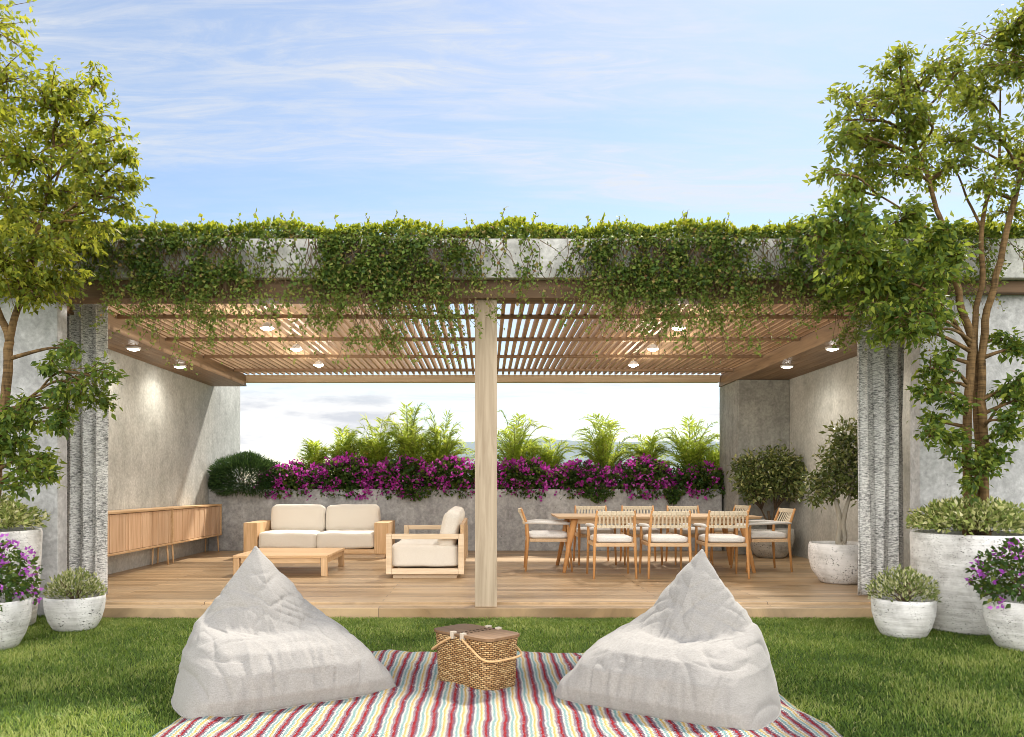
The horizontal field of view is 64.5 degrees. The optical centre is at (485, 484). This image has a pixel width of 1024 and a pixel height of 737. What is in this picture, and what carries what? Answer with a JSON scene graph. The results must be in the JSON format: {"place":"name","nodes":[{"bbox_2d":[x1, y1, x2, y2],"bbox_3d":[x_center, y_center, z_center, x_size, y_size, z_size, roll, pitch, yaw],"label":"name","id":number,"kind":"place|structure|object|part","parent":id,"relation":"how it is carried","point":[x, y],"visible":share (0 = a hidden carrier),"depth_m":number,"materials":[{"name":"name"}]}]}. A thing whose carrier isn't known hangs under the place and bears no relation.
{"place":"outdoors","nodes":[
{"label":"outdoors","id":0,"kind":"place"},
{"bbox_2d":[0,614,1023,736],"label":"lawn","id":1,"kind":"structure","parent":0,"point":[526,645],"depth_m":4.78,"materials":[{"name":"green plant"}]},
{"bbox_2d":[0,594,32,650],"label":"planter pot","id":2,"kind":"object","parent":1,"relation":"on","point":[15,615],"visible":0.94,"depth_m":5.87,"materials":[{"name":"concrete"}]},
{"bbox_2d":[0,533,44,611],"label":"flowering shrub","id":3,"kind":"object","parent":2,"relation":"on","point":[16,578],"visible":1,"depth_m":5.99,"materials":[{"name":"purple plant"}]},
{"bbox_2d":[0,527,42,626],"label":"planter pot","id":4,"kind":"object","parent":1,"relation":"on","point":[29,536],"visible":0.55,"depth_m":6.80,"materials":[{"name":"concrete"}]},
{"bbox_2d":[0,492,50,529],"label":"variegated shrub","id":5,"kind":"object","parent":4,"relation":"on","point":[12,515],"visible":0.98,"depth_m":6.82,"materials":[{"name":"green plant"}]},
{"bbox_2d":[0,0,153,507],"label":"broadleaf tree","id":6,"kind":"object","parent":4,"relation":"on","point":[17,213],"visible":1,"depth_m":6.51,"materials":[{"name":"green plant"}]},
{"bbox_2d":[0,296,66,615],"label":"garden wall","id":7,"kind":"structure","parent":1,"relation":"on","point":[47,326],"depth_m":7.40,"materials":[{"name":"grey concrete"}]},
{"bbox_2d":[43,592,105,631],"bbox_3d":[-3.422,1.060,6.750,0.469,0.280,0.469,0,0,-35],"label":"planter pot","id":8,"kind":"object","parent":1,"relation":"on","point":[75,615],"visible":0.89,"depth_m":6.58,"materials":[{"name":"concrete"}]},
{"bbox_2d":[42,566,106,601],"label":"dwarf shrub","id":9,"kind":"object","parent":8,"relation":"on","point":[65,583],"visible":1,"depth_m":6.70,"materials":[{"name":"green plant"}]},
{"bbox_2d":[102,600,872,618],"bbox_3d":[0.025,1.150,7.444,7.850,0.140,0.348,0,0,0],"label":"deck edge","id":10,"kind":"object","parent":1,"relation":"on","point":[466,609],"visible":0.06,"depth_m":7.27,"materials":[{"name":"brown wood"}]},
{"bbox_2d":[152,649,842,736],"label":"blanket","id":11,"kind":"object","parent":1,"relation":"on","point":[420,699],"visible":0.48,"depth_m":4.05,"materials":[{"name":"multicoloured fabric"}]},
{"bbox_2d":[171,546,395,718],"bbox_3d":[-1.217,0.766,4.677,1.201,0.795,1.039,0,0,-34],"label":"beanbag","id":12,"kind":"object","parent":11,"relation":"on","point":[265,636],"visible":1,"depth_m":4.38,"materials":[{"name":"fabric"}]},
{"bbox_2d":[431,624,521,690],"bbox_3d":[-0.058,1.005,4.770,0.336,0.317,0.537,0,0,-44],"label":"picnic basket","id":13,"kind":"object","parent":11,"relation":"on","point":[474,656],"visible":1,"depth_m":4.63,"materials":[{"name":"wicker"}]},
{"bbox_2d":[554,549,780,729],"bbox_3d":[1.059,0.766,4.460,1.162,0.795,1.017,0,0,38],"label":"beanbag","id":14,"kind":"object","parent":11,"relation":"on","point":[689,646],"visible":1,"depth_m":4.17,"materials":[{"name":"fabric"}]},
{"bbox_2d":[106,550,909,599],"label":"deck","id":15,"kind":"structure","parent":1,"relation":"on","point":[207,575],"depth_m":9.17,"materials":[{"name":"brown wood"}]},
{"bbox_2d":[108,508,172,564],"bbox_3d":[-4.414,0.694,10.015,0.272,0.773,2.130,0,0,0],"label":"sideboard","id":16,"kind":"object","parent":15,"relation":"on","point":[133,530],"visible":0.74,"depth_m":10.06,"materials":[{"name":"brown wood"}]},
{"bbox_3d":[-4.305,0.562,9.324,0.029,0.441,0.681,0,0,0],"label":"door","id":17,"kind":"part","parent":16,"relation":"part of","materials":[{"name":"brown wood"}]},
{"bbox_3d":[-4.306,0.562,10.014,0.028,0.441,0.681,0,0,0],"label":"door","id":18,"kind":"part","parent":16,"relation":"part of","materials":[{"name":"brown wood"}]},
{"bbox_3d":[-4.306,0.562,10.704,0.029,0.441,0.681,0,0,0],"label":"door","id":19,"kind":"part","parent":16,"relation":"part of","materials":[{"name":"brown wood"}]},
{"bbox_2d":[154,504,221,562],"bbox_3d":[-4.414,0.694,12.125,0.272,0.773,2.050,0,0,0],"label":"sideboard","id":20,"kind":"object","parent":15,"relation":"on","point":[195,522],"visible":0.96,"depth_m":11.98,"materials":[{"name":"brown wood"}]},
{"bbox_3d":[-4.305,0.562,11.460,0.029,0.441,0.654,0,0,0],"label":"door","id":21,"kind":"part","parent":20,"relation":"part of","materials":[{"name":"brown wood"}]},
{"bbox_3d":[-4.305,0.562,12.123,0.030,0.441,0.654,0,0,0],"label":"door","id":22,"kind":"part","parent":20,"relation":"part of","materials":[{"name":"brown wood"}]},
{"bbox_3d":[-4.306,0.562,12.787,0.029,0.441,0.654,0,0,0],"label":"door","id":23,"kind":"part","parent":20,"relation":"part of","materials":[{"name":"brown wood"}]},
{"bbox_2d":[233,548,344,575],"bbox_3d":[-2.440,0.958,10.198,1.120,0.245,1.197,0,0,0],"label":"coffee table","id":24,"kind":"object","parent":15,"relation":"on","point":[296,555],"visible":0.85,"depth_m":9.74,"materials":[{"name":"brown wood"}]},
{"bbox_2d":[244,504,394,557],"bbox_3d":[-2.500,0.689,12.370,2.120,0.782,0.960,0,0,0],"label":"sofa","id":25,"kind":"object","parent":15,"relation":"on","point":[358,530],"visible":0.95,"depth_m":12.11,"materials":[{"name":"beige fabric"}]},
{"bbox_2d":[386,506,467,577],"bbox_3d":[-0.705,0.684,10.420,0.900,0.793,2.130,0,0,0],"label":"armchair","id":26,"kind":"object","parent":15,"relation":"on","point":[443,553],"visible":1,"depth_m":9.44,"materials":[{"name":"beige fabric"}]},
{"bbox_2d":[208,489,721,550],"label":"planter wall","id":27,"kind":"structure","parent":15,"relation":"on","point":[239,511],"depth_m":13.30,"materials":[{"name":"concrete"}]},
{"bbox_2d":[207,450,286,499],"bbox_3d":[-3.982,-0.181,13.443,1.398,0.862,1.071,0,0,0],"label":"round bush","id":28,"kind":"object","parent":27,"relation":"on","point":[221,470],"visible":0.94,"depth_m":13.20,"materials":[{"name":"green plant"}]},
{"bbox_2d":[251,459,325,499],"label":"bougainvillea","id":29,"kind":"object","parent":27,"relation":"on","point":[297,478],"visible":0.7,"depth_m":13.31,"materials":[{"name":"purple plant"}]},
{"bbox_2d":[297,438,329,469],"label":"palm","id":30,"kind":"object","parent":27,"relation":"on","point":[313,452],"visible":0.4,"depth_m":13.88,"materials":[{"name":"green plant"}]},
{"bbox_2d":[308,451,378,500],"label":"bougainvillea","id":31,"kind":"object","parent":27,"relation":"on","point":[350,479],"visible":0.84,"depth_m":13.35,"materials":[{"name":"purple plant"}]},
{"bbox_2d":[318,425,368,467],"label":"palm","id":32,"kind":"object","parent":27,"relation":"on","point":[339,449],"visible":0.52,"depth_m":13.85,"materials":[{"name":"green plant"}]},
{"bbox_2d":[345,439,377,477],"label":"leafy shrub","id":33,"kind":"object","parent":27,"relation":"on","point":[357,454],"visible":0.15,"depth_m":13.78,"materials":[{"name":"green plant"}]},
{"bbox_2d":[340,411,407,468],"bbox_3d":[-1.777,-0.585,13.926,1.493,1.434,0.905,0,0,0],"label":"palm","id":34,"kind":"object","parent":27,"relation":"on","point":[376,444],"visible":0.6,"depth_m":13.84,"materials":[{"name":"green plant"}]},
{"bbox_2d":[362,454,438,499],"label":"bougainvillea","id":35,"kind":"object","parent":27,"relation":"on","point":[390,476],"visible":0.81,"depth_m":13.34,"materials":[{"name":"purple plant"}]},
{"bbox_2d":[374,401,442,471],"bbox_3d":[-1.287,-0.656,13.971,1.689,1.575,0.868,0,0,0],"label":"palm","id":36,"kind":"object","parent":27,"relation":"on","point":[407,434],"visible":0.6,"depth_m":13.86,"materials":[{"name":"green plant"}]},
{"bbox_2d":[379,485,442,501],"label":"trailing plant","id":37,"kind":"object","parent":27,"relation":"hanging from","point":[421,493],"visible":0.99,"depth_m":13.22,"materials":[{"name":"green plant"}]},
{"bbox_2d":[401,433,445,482],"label":"leafy shrub","id":38,"kind":"object","parent":27,"relation":"on","point":[428,449],"visible":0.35,"depth_m":13.76,"materials":[{"name":"green plant"}]},
{"bbox_2d":[412,454,474,498],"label":"bougainvillea","id":39,"kind":"object","parent":27,"relation":"on","point":[453,478],"visible":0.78,"depth_m":13.34,"materials":[{"name":"purple plant"}]},
{"bbox_2d":[412,405,474,473],"bbox_3d":[-0.788,-0.635,13.958,1.308,1.533,0.794,0,0,-11],"label":"palm","id":40,"kind":"object","parent":27,"relation":"on","point":[447,447],"visible":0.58,"depth_m":13.87,"materials":[{"name":"green plant"}]},
{"bbox_2d":[465,409,559,468],"bbox_3d":[0.392,-0.596,13.919,1.917,1.457,1.054,0,0,0],"label":"palm","id":41,"kind":"object","parent":27,"relation":"on","point":[510,447],"visible":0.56,"depth_m":13.84,"materials":[{"name":"green plant"}]},
{"bbox_2d":[497,456,557,501],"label":"bougainvillea","id":42,"kind":"object","parent":27,"relation":"on","point":[509,475],"visible":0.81,"depth_m":13.35,"materials":[{"name":"purple plant"}]},
{"bbox_2d":[510,438,550,483],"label":"leafy shrub","id":43,"kind":"object","parent":27,"relation":"on","point":[528,447],"visible":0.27,"depth_m":13.77,"materials":[{"name":"green plant"}]},
{"bbox_2d":[531,436,576,469],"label":"palm","id":44,"kind":"object","parent":27,"relation":"on","point":[554,458],"visible":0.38,"depth_m":13.86,"materials":[{"name":"green plant"}]},
{"bbox_2d":[539,458,618,501],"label":"bougainvillea","id":45,"kind":"object","parent":27,"relation":"on","point":[579,475],"visible":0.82,"depth_m":13.35,"materials":[{"name":"purple plant"}]},
{"bbox_2d":[570,485,621,503],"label":"trailing plant","id":46,"kind":"object","parent":27,"relation":"hanging from","point":[600,495],"visible":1,"depth_m":13.22,"materials":[{"name":"green plant"}]},
{"bbox_2d":[560,411,657,470],"bbox_3d":[1.937,-0.574,13.975,2.110,1.414,0.904,0,0,8],"label":"palm","id":47,"kind":"object","parent":27,"relation":"on","point":[602,447],"visible":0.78,"depth_m":13.85,"materials":[{"name":"green plant"}]},
{"bbox_2d":[608,453,680,499],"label":"bougainvillea","id":48,"kind":"object","parent":27,"relation":"on","point":[641,473],"visible":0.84,"depth_m":13.35,"materials":[{"name":"purple plant"}]},
{"bbox_2d":[624,428,680,469],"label":"palm","id":49,"kind":"object","parent":27,"relation":"on","point":[647,445],"visible":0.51,"depth_m":13.85,"materials":[{"name":"green plant"}]},
{"bbox_2d":[658,485,687,505],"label":"trailing plant","id":50,"kind":"object","parent":27,"relation":"hanging from","point":[677,493],"visible":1,"depth_m":13.21,"materials":[{"name":"green plant"}]},
{"bbox_2d":[647,414,719,474],"bbox_3d":[3.524,-0.560,13.960,1.622,1.384,0.919,0,0,0],"label":"palm","id":51,"kind":"object","parent":27,"relation":"on","point":[687,454],"visible":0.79,"depth_m":13.85,"materials":[{"name":"green plant"}]},
{"bbox_2d":[660,460,725,500],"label":"bougainvillea","id":52,"kind":"object","parent":27,"relation":"on","point":[705,477],"visible":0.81,"depth_m":13.34,"materials":[{"name":"purple plant"}]},
{"bbox_2d":[699,451,719,469],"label":"leafy shrub","id":53,"kind":"object","parent":27,"relation":"on","point":[715,457],"visible":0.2,"depth_m":13.76,"materials":[{"name":"green plant"}]},
{"bbox_2d":[701,443,719,468],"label":"palm","id":54,"kind":"object","parent":27,"relation":"in","point":[713,451],"visible":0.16,"depth_m":13.86,"materials":[{"name":"green plant"}]},
{"bbox_2d":[518,507,572,571],"bbox_3d":[0.750,0.686,10.375,0.682,0.791,0.584,0,0,1],"label":"dining chair","id":55,"kind":"object","parent":15,"relation":"on","point":[547,536],"visible":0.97,"depth_m":10.15,"materials":[{"name":"brown wood"}]},
{"bbox_2d":[573,505,616,564],"bbox_3d":[1.495,0.686,11.250,0.584,0.791,0.682,0,0,-1],"label":"dining chair","id":56,"kind":"object","parent":15,"relation":"on","point":[580,532],"visible":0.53,"depth_m":11.02,"materials":[{"name":"brown wood"}]},
{"bbox_2d":[585,510,637,578],"bbox_3d":[1.485,0.686,9.570,0.584,0.791,0.682,0,0,0],"label":"dining chair","id":57,"kind":"object","parent":15,"relation":"on","point":[611,540],"visible":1,"depth_m":9.33,"materials":[{"name":"brown wood"}]},
{"bbox_2d":[620,505,662,564],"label":"dining chair","id":58,"kind":"object","parent":15,"relation":"on","point":[644,529],"visible":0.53,"depth_m":11.03,"materials":[{"name":"brown wood"}]},
{"bbox_2d":[551,513,762,572],"bbox_3d":[2.130,0.735,10.450,2.516,0.700,1.036,0,0,0],"label":"dining table","id":59,"kind":"object","parent":15,"relation":"on","point":[574,519],"visible":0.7,"depth_m":10.07,"materials":[{"name":"brown wood"}]},
{"bbox_2d":[638,510,691,578],"bbox_3d":[2.121,0.686,9.570,0.584,0.791,0.682,0,0,1],"label":"dining chair","id":60,"kind":"object","parent":15,"relation":"on","point":[650,540],"visible":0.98,"depth_m":9.33,"materials":[{"name":"brown wood"}]},
{"bbox_2d":[665,505,713,564],"bbox_3d":[2.801,0.686,11.250,0.584,0.791,0.682,0,0,0],"label":"dining chair","id":61,"kind":"object","parent":15,"relation":"on","point":[685,530],"visible":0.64,"depth_m":11.13,"materials":[{"name":"brown wood"}]},
{"bbox_2d":[693,510,749,578],"bbox_3d":[2.787,0.686,9.570,0.584,0.791,0.682,0,0,3],"label":"dining chair","id":62,"kind":"object","parent":15,"relation":"on","point":[707,540],"visible":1,"depth_m":9.33,"materials":[{"name":"brown wood"}]},
{"bbox_2d":[698,505,750,560],"bbox_3d":[3.474,0.686,11.853,0.682,0.791,0.584,0,0,-11],"label":"dining chair","id":63,"kind":"object","parent":15,"relation":"on","point":[730,530],"visible":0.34,"depth_m":11.66,"materials":[{"name":"brown wood"}]},
{"bbox_2d":[730,508,795,571],"bbox_3d":[3.531,0.686,10.300,0.682,0.791,0.584,0,0,-4],"label":"dining chair","id":64,"kind":"object","parent":15,"relation":"on","point":[773,536],"visible":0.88,"depth_m":10.08,"materials":[{"name":"brown wood"}]},
{"bbox_2d":[748,527,794,557],"bbox_3d":[4.251,0.865,12.100,0.660,0.430,0.660,0,0,-45],"label":"planter pot","id":65,"kind":"object","parent":15,"relation":"on","point":[761,549],"visible":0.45,"depth_m":11.87,"materials":[{"name":"grey concrete"}]},
{"bbox_2d":[726,439,807,529],"bbox_3d":[4.286,0.030,12.077,1.422,1.440,0.680,0,0,0],"label":"potted tree","id":66,"kind":"object","parent":65,"relation":"on","point":[751,475],"visible":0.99,"depth_m":12.02,"materials":[{"name":"green plant"}]},
{"bbox_2d":[808,541,857,584],"bbox_3d":[3.929,0.860,8.980,0.679,0.440,0.680,0,0,-44],"label":"planter pot","id":67,"kind":"object","parent":15,"relation":"on","point":[831,562],"visible":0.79,"depth_m":8.75,"materials":[{"name":"concrete"}]},
{"bbox_2d":[795,414,857,544],"bbox_3d":[3.964,-0.014,8.973,1.108,1.546,0.668,0,0,0],"label":"potted tree","id":68,"kind":"object","parent":67,"relation":"on","point":[843,475],"visible":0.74,"depth_m":8.95,"materials":[{"name":"olive leaves"},{"name":"grey brown bark"}]},
{"bbox_2d":[0,239,1023,606],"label":"pavilion","id":69,"kind":"structure","parent":1,"relation":"on","point":[174,433],"depth_m":10.67,"materials":[{"name":"brown wood"}]},
{"bbox_2d":[67,304,108,594],"bbox_3d":[-3.892,-0.375,7.855,0.452,2.880,0.134,0,0,0],"label":"curtain","id":70,"kind":"object","parent":69,"relation":"hanging from","point":[87,495],"visible":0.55,"depth_m":7.84,"materials":[{"name":"grey fabric"}]},
{"bbox_2d":[126,346,140,350],"bbox_3d":[-4.190,-1.617,9.640,0.170,0.044,0.170,0,0,0],"label":"ceiling lamp","id":71,"kind":"object","parent":69,"relation":"attached to","point":[133,348],"visible":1,"depth_m":9.59,"materials":[{"name":"white"}]},
{"bbox_2d":[47,232,295,374],"bbox_3d":[-2.824,-1.579,7.071,2.350,1.249,0.212,0,0,0],"label":"climbing ivy","id":72,"kind":"object","parent":69,"relation":"hanging from","point":[170,245],"visible":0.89,"depth_m":7.08,"materials":[{"name":"green plant"}]},
{"bbox_2d":[173,364,185,368],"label":"ceiling lamp","id":73,"kind":"object","parent":69,"relation":"attached to","point":[180,367],"visible":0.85,"depth_m":11.05,"materials":[{"name":"white"}]},
{"bbox_2d":[0,208,492,240],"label":"ivy hedge","id":74,"kind":"object","parent":69,"relation":"on","point":[288,229],"visible":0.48,"depth_m":7.21,"materials":[{"name":"green plant"}]},
{"bbox_2d":[261,319,273,330],"bbox_3d":[-2.360,-1.728,8.750,0.144,0.125,0.144,0,0,0],"label":"pendant lamp","id":75,"kind":"object","parent":69,"relation":"hanging from","point":[265,326],"visible":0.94,"depth_m":8.71,"materials":[{"name":"white metal"}]},
{"bbox_2d":[218,235,320,323],"bbox_3d":[-1.891,-1.796,7.073,0.980,0.794,0.179,0,0,0],"label":"climbing ivy","id":76,"kind":"object","parent":69,"relation":"hanging from","point":[273,250],"visible":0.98,"depth_m":7.08,"materials":[{"name":"green plant"}]},
{"bbox_2d":[104,259,475,326],"bbox_3d":[-1.712,-1.677,7.073,3.251,0.606,0.187,0,0,0],"label":"climbing ivy","id":77,"kind":"object","parent":69,"relation":"hanging from","point":[244,275],"visible":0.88,"depth_m":7.07,"materials":[{"name":"green plant"}]},
{"bbox_2d":[291,341,301,350],"bbox_3d":[-2.360,-1.728,10.100,0.144,0.125,0.144,0,0,0],"label":"pendant lamp","id":78,"kind":"object","parent":69,"relation":"hanging from","point":[298,347],"visible":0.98,"depth_m":10.06,"materials":[{"name":"white metal"}]},
{"bbox_2d":[314,358,323,366],"bbox_3d":[-2.360,-1.728,11.450,0.144,0.125,0.144,0,0,0],"label":"pendant lamp","id":79,"kind":"object","parent":69,"relation":"hanging from","point":[318,363],"visible":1,"depth_m":11.41,"materials":[{"name":"white metal"}]},
{"bbox_2d":[279,233,524,372],"bbox_3d":[-0.746,-1.587,7.066,2.176,1.225,0.208,0,0,0],"label":"climbing ivy","id":80,"kind":"object","parent":69,"relation":"hanging from","point":[331,249],"visible":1,"depth_m":7.07,"materials":[{"name":"green plant"}]},
{"bbox_2d":[426,235,607,318],"bbox_3d":[0.274,-1.821,7.076,1.587,0.748,0.194,0,0,0],"label":"climbing ivy","id":81,"kind":"object","parent":69,"relation":"hanging from","point":[528,262],"visible":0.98,"depth_m":7.08,"materials":[{"name":"green plant"}]},
{"bbox_2d":[628,358,637,366],"bbox_3d":[2.080,-1.728,11.450,0.144,0.125,0.144,0,0,0],"label":"pendant lamp","id":82,"kind":"object","parent":69,"relation":"hanging from","point":[633,363],"visible":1,"depth_m":11.41,"materials":[{"name":"white metal"}]},
{"bbox_2d":[490,259,812,327],"bbox_3d":[1.435,-1.656,7.070,2.802,0.638,0.195,0,0,0],"label":"climbing ivy","id":83,"kind":"object","parent":69,"relation":"hanging from","point":[653,281],"visible":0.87,"depth_m":7.08,"materials":[{"name":"green plant"}]},
{"bbox_2d":[647,341,658,350],"bbox_3d":[2.080,-1.728,10.100,0.144,0.125,0.144,0,0,0],"label":"pendant lamp","id":84,"kind":"object","parent":69,"relation":"hanging from","point":[652,347],"visible":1,"depth_m":10.06,"materials":[{"name":"white metal"}]},
{"bbox_2d":[552,233,781,363],"bbox_3d":[1.570,-1.625,7.060,2.014,1.154,0.216,0,0,0],"label":"climbing ivy","id":85,"kind":"object","parent":69,"relation":"hanging from","point":[673,248],"visible":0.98,"depth_m":7.07,"materials":[{"name":"green plant"}]},
{"bbox_2d":[672,322,684,330],"bbox_3d":[2.080,-1.728,8.750,0.144,0.125,0.144,0,0,0],"label":"pendant lamp","id":86,"kind":"object","parent":69,"relation":"hanging from","point":[674,328],"visible":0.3,"depth_m":8.72,"materials":[{"name":"white metal"}]},
{"bbox_2d":[478,207,1023,240],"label":"ivy hedge","id":87,"kind":"object","parent":69,"relation":"on","point":[513,228],"visible":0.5,"depth_m":7.21,"materials":[{"name":"green plant"}]},
{"bbox_2d":[780,364,793,368],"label":"ceiling lamp","id":88,"kind":"object","parent":69,"relation":"attached to","point":[786,366],"visible":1,"depth_m":11.05,"materials":[{"name":"white"}]},
{"bbox_2d":[825,346,839,350],"bbox_3d":[4.120,-1.617,9.640,0.170,0.044,0.170,0,0,0],"label":"ceiling lamp","id":89,"kind":"object","parent":69,"relation":"attached to","point":[829,348],"visible":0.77,"depth_m":9.60,"materials":[{"name":"white"}]},
{"bbox_2d":[723,233,1023,356],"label":"climbing ivy","id":90,"kind":"object","parent":69,"relation":"hanging from","point":[822,304],"visible":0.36,"depth_m":7.07,"materials":[{"name":"green plant"}]},
{"bbox_2d":[857,305,903,594],"bbox_3d":[3.829,-0.375,7.857,0.471,2.880,0.112,0,0,0],"label":"curtain","id":91,"kind":"object","parent":69,"relation":"hanging from","point":[880,376],"visible":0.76,"depth_m":7.84,"materials":[{"name":"grey fabric"}]},
{"bbox_2d":[871,594,936,638],"bbox_3d":[3.319,1.050,6.449,0.469,0.300,0.469,0,0,10],"label":"planter pot","id":92,"kind":"object","parent":1,"relation":"on","point":[914,619],"visible":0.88,"depth_m":6.28,"materials":[{"name":"concrete"}]},
{"bbox_2d":[865,563,941,601],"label":"dwarf shrub","id":93,"kind":"object","parent":92,"relation":"on","point":[907,578],"visible":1,"depth_m":6.38,"materials":[{"name":"green plant"}]},
{"bbox_2d":[909,530,1023,635],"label":"planter pot","id":94,"kind":"object","parent":1,"relation":"on","point":[944,559],"visible":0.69,"depth_m":6.52,"materials":[{"name":"concrete"}]},
{"bbox_2d":[791,0,1023,535],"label":"broadleaf tree","id":95,"kind":"object","parent":94,"relation":"on","point":[878,261],"visible":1,"depth_m":6.55,"materials":[{"name":"green plant"}]},
{"bbox_2d":[904,495,1023,535],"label":"variegated shrub","id":96,"kind":"object","parent":94,"relation":"on","point":[1006,516],"visible":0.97,"depth_m":6.63,"materials":[{"name":"green plant"}]},
{"bbox_2d":[910,295,1023,586],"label":"garden wall","id":97,"kind":"structure","parent":1,"relation":"on","point":[932,475],"depth_m":7.40,"materials":[{"name":"grey concrete"}]},
{"bbox_2d":[982,594,1023,651],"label":"planter pot","id":98,"kind":"object","parent":1,"relation":"on","point":[1005,627],"visible":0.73,"depth_m":5.84,"materials":[{"name":"ceramic"}]},
{"bbox_2d":[963,537,1023,609],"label":"flowering shrub","id":99,"kind":"object","parent":98,"relation":"on","point":[1003,566],"visible":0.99,"depth_m":5.95,"materials":[{"name":"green plant"}]},
{"bbox_2d":[0,0,1023,483],"label":"sky","id":100,"kind":"structure","parent":0,"point":[648,112],"materials":[{"name":"blue"}]},
{"bbox_2d":[389,439,719,482],"bbox_3d":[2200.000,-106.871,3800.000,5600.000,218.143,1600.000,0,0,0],"label":"hills","id":101,"kind":"structure","parent":0,"point":[471,445],"depth_m":3440.87,"materials":[{"name":"grey stone"}]}
]}

